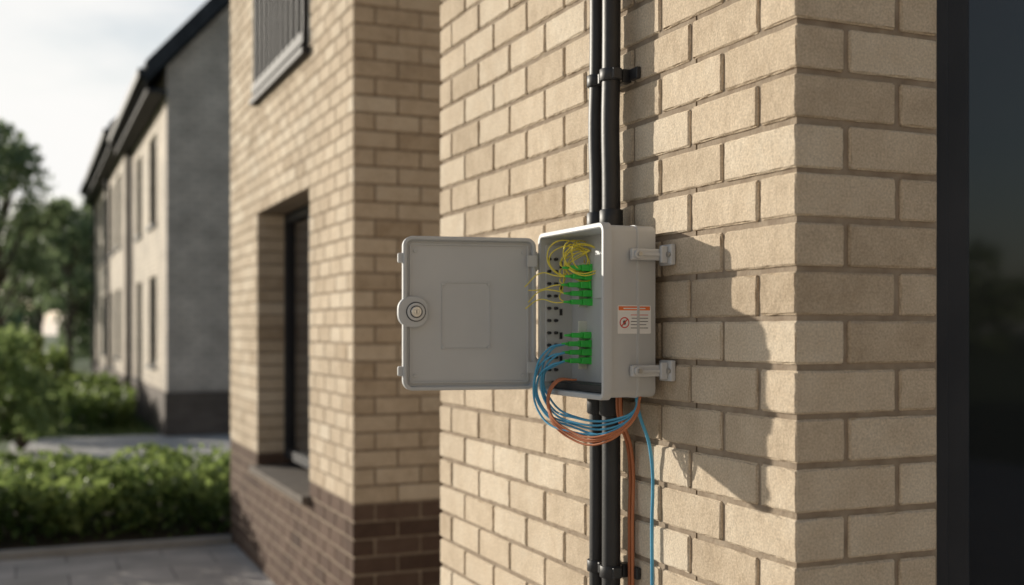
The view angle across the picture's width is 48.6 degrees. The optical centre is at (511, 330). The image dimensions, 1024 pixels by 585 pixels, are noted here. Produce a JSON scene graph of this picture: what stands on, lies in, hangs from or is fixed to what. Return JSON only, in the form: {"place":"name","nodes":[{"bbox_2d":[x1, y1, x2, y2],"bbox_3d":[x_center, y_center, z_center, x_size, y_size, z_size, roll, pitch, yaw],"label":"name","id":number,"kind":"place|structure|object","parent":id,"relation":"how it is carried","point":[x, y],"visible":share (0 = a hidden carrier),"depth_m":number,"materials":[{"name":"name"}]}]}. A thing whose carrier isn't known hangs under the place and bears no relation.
{"place":"outdoors","nodes":[
{"label":"outdoors","id":0,"kind":"place"},
{"bbox_2d":[16,405,155,481],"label":"lawn grass","id":1,"kind":"structure","parent":0,"point":[92,431],"depth_m":16.88,"materials":[{"name":"green plant"}]},
{"bbox_2d":[0,0,206,334],"label":"sky","id":2,"kind":"structure","parent":0,"point":[68,68],"materials":[{"name":"white"}]},
{"bbox_2d":[0,335,234,543],"bbox_3d":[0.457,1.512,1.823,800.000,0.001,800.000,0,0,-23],"label":"ground","id":3,"kind":"structure","parent":0,"point":[84,366],"depth_m":17.85,"materials":[{"name":"green plant"}]},
{"bbox_2d":[0,358,62,413],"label":"shrub","id":4,"kind":"object","parent":3,"relation":"on","point":[9,387],"visible":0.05,"depth_m":16.57,"materials":[{"name":"green plant"}]},
{"bbox_2d":[0,325,64,391],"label":"shrub","id":5,"kind":"object","parent":3,"relation":"on","point":[38,340],"visible":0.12,"depth_m":21.39,"materials":[{"name":"green plant"}]},
{"bbox_2d":[0,322,67,448],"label":"shrub","id":6,"kind":"object","parent":3,"relation":"on","point":[26,412],"visible":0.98,"depth_m":13.61,"materials":[{"name":"green plant"}]},
{"bbox_2d":[0,118,71,327],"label":"leafy tree","id":7,"kind":"object","parent":3,"relation":"on","point":[17,156],"visible":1,"depth_m":32.16,"materials":[{"name":"green plant"}]},
{"bbox_2d":[0,209,74,352],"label":"leafy tree","id":8,"kind":"object","parent":3,"relation":"on","point":[18,294],"visible":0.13,"depth_m":50.67,"materials":[{"name":"green plant"}]},
{"bbox_2d":[0,247,90,348],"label":"distant trees","id":9,"kind":"object","parent":3,"relation":"on","point":[18,318],"visible":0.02,"depth_m":65.32,"materials":[{"name":"green plant"}]},
{"bbox_2d":[31,343,72,374],"bbox_3d":[-11.909,0.859,24.004,4.987,1.419,1.808,0,0,-23],"label":"hedge","id":10,"kind":"object","parent":3,"relation":"on","point":[59,365],"visible":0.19,"depth_m":24.34,"materials":[{"name":"green plant"}]},
{"bbox_2d":[24,196,95,368],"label":"leafy tree","id":11,"kind":"object","parent":3,"relation":"on","point":[50,296],"visible":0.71,"depth_m":43.10,"materials":[{"name":"green plant"}]},
{"bbox_2d":[56,252,91,299],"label":"leafy tree","id":12,"kind":"object","parent":3,"relation":"on","point":[61,273],"depth_m":47.74,"materials":[{"name":"green plant"}]},
{"bbox_2d":[53,194,95,367],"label":"leafy tree","id":13,"kind":"object","parent":3,"relation":"on","point":[78,344],"visible":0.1,"depth_m":44.90,"materials":[{"name":"green plant"}]},
{"bbox_2d":[55,369,137,430],"bbox_3d":[-7.599,1.151,20.356,1.156,0.765,7.806,0,0,-23],"label":"hedge","id":14,"kind":"object","parent":3,"relation":"on","point":[105,397],"visible":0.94,"depth_m":17.29,"materials":[{"name":"green plant"}]},
{"bbox_2d":[95,363,104,375],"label":"plinth","id":15,"kind":"structure","parent":3,"relation":"on","point":[98,367],"depth_m":29.31,"materials":[{"name":"brick"}]},
{"bbox_2d":[96,186,104,366],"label":"front wall","id":16,"kind":"structure","parent":15,"relation":"on","point":[100,275],"depth_m":29.02,"materials":[{"name":"paint"}]},
{"bbox_2d":[79,164,104,203],"bbox_3d":[-10.618,-3.660,28.682,0.406,0.360,5.340,0,0,-23],"label":"gutter","id":17,"kind":"object","parent":16,"relation":"attached to","point":[96,189],"visible":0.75,"depth_m":28.30,"materials":[{"name":"grey metal"}]},
{"bbox_2d":[84,167,99,196],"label":"roof","id":18,"kind":"structure","parent":16,"relation":"on","point":[92,178],"depth_m":28.21,"materials":[{"name":"stone"}]},
{"bbox_2d":[92,203,94,373],"bbox_3d":[-11.364,-1.035,30.799,0.080,4.870,0.080,0,0,-23],"label":"downpipe","id":19,"kind":"object","parent":16,"relation":"attached to","point":[93,288],"visible":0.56,"depth_m":30.76,"materials":[{"name":"grey metal"}]},
{"bbox_2d":[0,503,230,549],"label":"garden soil","id":20,"kind":"structure","parent":3,"relation":"on","point":[41,540],"depth_m":8.15,"materials":[{"name":"brown soil"}]},
{"bbox_2d":[0,440,230,546],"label":"hedge","id":21,"kind":"object","parent":20,"relation":"on","point":[45,495],"visible":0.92,"depth_m":8.14,"materials":[{"name":"green plant"}]},
{"bbox_2d":[0,534,232,560],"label":"kerb","id":22,"kind":"structure","parent":3,"relation":"on","point":[73,550],"depth_m":7.69,"materials":[{"name":"concrete"}]},
{"bbox_2d":[109,369,126,383],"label":"plinth","id":23,"kind":"structure","parent":3,"relation":"on","point":[118,375],"depth_m":22.72,"materials":[{"name":"brick"}]},
{"bbox_2d":[109,177,109,365],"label":"gable wall","id":24,"kind":"structure","parent":23,"relation":"on","point":[109,271],"depth_m":25.86,"materials":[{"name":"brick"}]},
{"bbox_2d":[110,142,123,375],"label":"front wall","id":25,"kind":"structure","parent":23,"relation":"on","point":[117,263],"depth_m":23.78,"materials":[{"name":"paint"}]},
{"bbox_2d":[90,128,120,178],"bbox_3d":[-8.531,-3.660,23.810,0.406,0.360,4.940,0,0,-23],"label":"gutter","id":26,"kind":"object","parent":25,"relation":"attached to","point":[109,163],"visible":0.88,"depth_m":23.44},
{"bbox_2d":[95,117,116,170],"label":"roof","id":27,"kind":"structure","parent":25,"relation":"on","point":[106,146],"depth_m":23.07,"materials":[{"name":"stone"}]},
{"bbox_2d":[105,178,108,371],"bbox_3d":[-9.199,-1.035,25.743,0.080,4.870,0.080,0,0,-23],"label":"downpipe","id":28,"kind":"object","parent":25,"relation":"attached to","point":[106,274],"visible":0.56,"depth_m":25.70,"materials":[{"name":"grey metal"}]},
{"bbox_2d":[124,155,126,375],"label":"gable wall","id":29,"kind":"structure","parent":23,"relation":"on","point":[125,265],"depth_m":21.84,"materials":[{"name":"paint"}]},
{"bbox_2d":[131,377,230,435],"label":"plinth","id":30,"kind":"structure","parent":3,"relation":"on","point":[180,413],"depth_m":16.31,"materials":[{"name":"concrete"}]},
{"bbox_2d":[132,152,132,376],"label":"gable wall","id":31,"kind":"structure","parent":30,"relation":"on","point":[132,264],"depth_m":21.29,"materials":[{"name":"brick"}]},
{"bbox_2d":[133,71,164,391],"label":"front wall","id":32,"kind":"structure","parent":30,"relation":"on","point":[148,258],"depth_m":18.39,"materials":[{"name":"paint"}]},
{"bbox_2d":[127,153,131,389],"bbox_3d":[-7.148,-0.960,21.182,0.080,4.720,0.080,0,0,-23],"label":"downpipe","id":33,"kind":"object","parent":32,"relation":"attached to","point":[129,266],"visible":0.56,"depth_m":21.14,"materials":[{"name":"grey metal"}]},
{"bbox_2d":[108,68,167,154],"bbox_3d":[-6.232,-3.493,18.670,0.406,0.327,6.200,0,0,-23],"label":"gutter","id":34,"kind":"object","parent":32,"relation":"attached to","point":[152,99],"visible":0.93,"depth_m":17.80,"materials":[{"name":"grey metal"}]},
{"bbox_2d":[134,235,141,241],"bbox_3d":[-6.572,-1.624,20.026,0.129,0.048,1.080,0,0,-23],"label":"window sill","id":35,"kind":"structure","parent":32,"relation":"attached to","point":[137,238],"depth_m":19.77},
{"bbox_2d":[134,377,141,381],"bbox_3d":[-6.572,0.866,20.026,0.129,0.048,1.080,0,0,-23],"label":"window sill","id":36,"kind":"structure","parent":32,"relation":"attached to","point":[137,379],"depth_m":19.83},
{"bbox_2d":[141,283,141,376],"bbox_3d":[-6.479,-0.005,20.065,0.070,1.690,1.000,0,0,-23],"label":"window frame","id":37,"kind":"object","parent":32,"relation":"attached to","point":[141,329],"visible":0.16,"depth_m":20.48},
{"bbox_2d":[141,162,141,234],"bbox_3d":[-6.479,-2.350,20.065,0.070,1.400,1.000,0,0,-23],"label":"window frame","id":38,"kind":"object","parent":32,"relation":"attached to","point":[141,198],"visible":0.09,"depth_m":20.48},
{"bbox_2d":[146,223,156,231],"bbox_3d":[-5.647,-1.624,17.866,0.129,0.048,1.180,0,0,-23],"label":"window sill","id":39,"kind":"structure","parent":32,"relation":"attached to","point":[151,227],"depth_m":17.70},
{"bbox_2d":[146,365,156,369],"bbox_3d":[-5.647,0.576,17.866,0.129,0.048,1.180,0,0,-23],"label":"window sill","id":40,"kind":"structure","parent":32,"relation":"attached to","point":[152,367],"depth_m":17.56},
{"bbox_2d":[155,277,156,364],"bbox_3d":[-5.554,-0.150,17.905,0.070,1.400,1.100,0,0,-23],"label":"window frame","id":41,"kind":"object","parent":32,"relation":"attached to","point":[156,321],"visible":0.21,"depth_m":18.34,"materials":[{"name":"grey metal"}]},
{"bbox_2d":[155,140,156,222],"bbox_3d":[-5.554,-2.350,17.905,0.070,1.400,1.100,0,0,-23],"label":"window frame","id":42,"kind":"object","parent":32,"relation":"attached to","point":[156,181],"visible":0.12,"depth_m":18.34,"materials":[{"name":"grey plastic"}]},
{"bbox_2d":[114,0,230,146],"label":"roof","id":43,"kind":"structure","parent":32,"relation":"on","point":[168,51],"depth_m":16.07,"materials":[{"name":"stone"}]},
{"bbox_2d":[165,4,230,391],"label":"gable wall","id":44,"kind":"structure","parent":30,"relation":"on","point":[197,215],"depth_m":16.28,"materials":[{"name":"paint"}]},
{"bbox_2d":[7,434,230,467],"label":"driveway","id":45,"kind":"structure","parent":0,"point":[101,447],"depth_m":14.97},
{"bbox_2d":[0,544,274,584],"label":"pavement","id":46,"kind":"structure","parent":0,"point":[229,564],"depth_m":7.13,"materials":[{"name":"grey concrete"}]},
{"bbox_2d":[230,440,442,584],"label":"plinth brickwork","id":47,"kind":"object","parent":46,"relation":"on","point":[372,530],"visible":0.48,"depth_m":5.54,"materials":[{"name":"brown brick"}]},
{"bbox_2d":[249,463,311,504],"bbox_3d":[-1.233,0.875,6.562,0.305,0.040,1.496,0,0,-23],"label":"window sill","id":48,"kind":"structure","parent":47,"relation":"on","point":[292,480],"depth_m":6.59,"materials":[{"name":"beige stone"}]},
{"bbox_2d":[230,0,442,503],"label":"brickwork","id":49,"kind":"object","parent":47,"relation":"on","point":[370,245],"visible":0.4,"depth_m":5.23,"materials":[{"name":"beige brick"}]},
{"bbox_2d":[249,45,311,105],"bbox_3d":[-1.233,-1.445,6.562,0.305,0.040,1.496,0,0,-23],"label":"window sill","id":50,"kind":"structure","parent":49,"relation":"attached to","point":[288,67],"depth_m":6.35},
{"bbox_2d":[284,204,309,468],"bbox_3d":[-1.143,0.035,6.600,0.070,1.550,1.434,0,0,-23],"label":"window frame","id":51,"kind":"object","parent":49,"relation":"attached to","point":[289,452],"visible":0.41,"depth_m":7.20,"materials":[{"name":"black metal"}]},
{"bbox_2d":[291,216,308,455],"bbox_3d":[-1.145,0.035,6.599,0.006,1.430,1.316,0,0,-23],"label":"window glass","id":52,"kind":"object","parent":51,"relation":"in","point":[300,336],"visible":0.36,"depth_m":6.95,"materials":[{"name":"black glass"}]},
{"bbox_3d":[-1.143,-2.405,6.600,0.070,1.790,1.434,0,0,-23],"label":"window","id":53,"kind":"object","parent":49,"relation":"attached to","visible":0},
{"bbox_2d":[252,0,307,94],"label":"balcony railing","id":54,"kind":"object","parent":53,"relation":"on","point":[277,44],"visible":0.98,"depth_m":6.58,"materials":[{"name":"grey metal"}]},
{"bbox_2d":[231,0,442,584],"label":"mortar","id":55,"kind":"object","parent":46,"relation":"on","point":[298,200],"visible":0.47,"depth_m":5.22,"materials":[{"name":"beige concrete"}]},
{"bbox_2d":[443,0,936,584],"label":"mortar","id":56,"kind":"object","parent":46,"relation":"on","point":[845,320],"visible":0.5,"depth_m":1.96,"materials":[{"name":"beige concrete"}]},
{"bbox_3d":[1.683,1.140,3.278,3.402,0.712,1.712,0,0,-23],"label":"plinth brickwork","id":57,"kind":"object","parent":46,"relation":"on","visible":0},
{"bbox_2d":[440,0,936,584],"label":"brickwork","id":58,"kind":"object","parent":57,"relation":"on","point":[822,292],"visible":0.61,"depth_m":1.99,"materials":[{"name":"beige brick"}]},
{"bbox_2d":[397,222,674,399],"bbox_3d":[0.035,-0.036,2.253,0.436,0.338,0.390,0,0,-23],"label":"fiber distribution box","id":59,"kind":"object","parent":58,"relation":"attached to","point":[466,311],"visible":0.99,"depth_m":2.35,"materials":[{"name":"grey plastic"}]},
{"bbox_2d":[402,236,535,390],"bbox_3d":[-0.089,-0.035,2.372,0.282,0.319,0.024,0,0,-13],"label":"door panel","id":60,"kind":"structure","parent":59,"relation":"in","point":[465,305],"depth_m":2.37,"materials":[{"name":"grey plastic"}]},
{"bbox_2d":[532,344,654,584],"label":"patch cables","id":61,"kind":"object","parent":59,"relation":"attached to","point":[622,426],"visible":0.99,"depth_m":2.28,"materials":[{"name":"blue plastic"}]},
{"bbox_2d":[587,0,640,584],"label":"conduit pipes","id":62,"kind":"object","parent":58,"relation":"attached to","point":[607,76],"visible":0.91,"depth_m":2.30,"materials":[{"name":"black plastic"}]},
{"bbox_2d":[937,0,947,584],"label":"window frame","id":63,"kind":"object","parent":57,"relation":"on","point":[942,292],"visible":0.25,"depth_m":1.98,"materials":[{"name":"black metal"}]},
{"bbox_2d":[948,0,968,584],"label":"window sash","id":64,"kind":"object","parent":63,"relation":"in","point":[958,292],"depth_m":2.02,"materials":[{"name":"black metal"}]},
{"bbox_2d":[969,0,1023,584],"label":"window glass","id":65,"kind":"object","parent":64,"relation":"in","point":[996,292],"depth_m":2.09,"materials":[{"name":"black glass"}]},
{"bbox_2d":[295,0,308,45],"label":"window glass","id":66,"kind":"object","parent":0,"point":[307,44],"depth_m":6.77,"materials":[{"name":"black glass"}]}
]}

